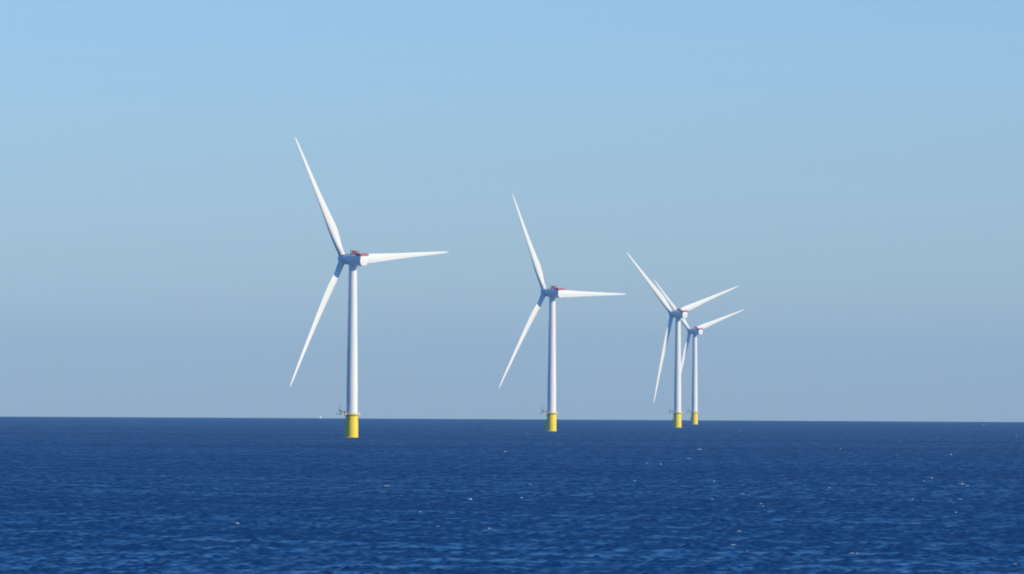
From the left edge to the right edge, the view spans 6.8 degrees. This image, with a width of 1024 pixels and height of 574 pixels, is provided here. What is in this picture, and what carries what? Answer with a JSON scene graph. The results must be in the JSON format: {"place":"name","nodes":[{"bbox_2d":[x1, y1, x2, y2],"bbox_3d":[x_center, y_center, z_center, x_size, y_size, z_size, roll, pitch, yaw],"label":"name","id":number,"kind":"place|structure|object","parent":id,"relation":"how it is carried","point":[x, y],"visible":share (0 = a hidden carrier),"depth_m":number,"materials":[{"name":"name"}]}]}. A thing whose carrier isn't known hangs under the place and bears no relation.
{"place":"outdoors","nodes":[
{"label":"outdoors","id":0,"kind":"place"},
{"bbox_2d":[0,417,1023,573],"bbox_3d":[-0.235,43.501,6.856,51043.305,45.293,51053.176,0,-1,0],"label":"sea","id":1,"kind":"structure","parent":0,"point":[128,495],"depth_m":1892.61,"materials":[{"name":"blue liquid"}]},
{"bbox_2d":[290,137,447,437],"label":"wind turbine","id":2,"kind":"object","parent":1,"relation":"in","point":[354,259],"visible":0.99,"depth_m":4986.81,"materials":[{"name":"white metal"}]},
{"bbox_2d":[499,194,624,430],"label":"wind turbine","id":3,"kind":"object","parent":1,"relation":"in","point":[553,293],"visible":1,"depth_m":6416.38,"materials":[{"name":"white metal"}]},
{"bbox_2d":[238,427,1017,564],"bbox_3d":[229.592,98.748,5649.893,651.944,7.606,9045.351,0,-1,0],"label":"sea foam","id":4,"kind":"object","parent":1,"relation":"on","point":[711,499],"visible":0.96,"depth_m":1884.80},
{"bbox_2d":[626,252,737,427],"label":"wind turbine","id":5,"kind":"object","parent":1,"relation":"in","point":[678,314],"visible":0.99,"depth_m":7843.13,"materials":[{"name":"white metal"}]},
{"bbox_2d":[654,280,743,423],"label":"wind turbine","id":6,"kind":"object","parent":1,"relation":"in","point":[696,330],"visible":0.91,"depth_m":9550.45,"materials":[{"name":"white metal"}]},
{"bbox_2d":[0,0,1023,421],"label":"sky","id":7,"kind":"structure","parent":0,"point":[855,168],"materials":[{"name":"blue"}]}
]}

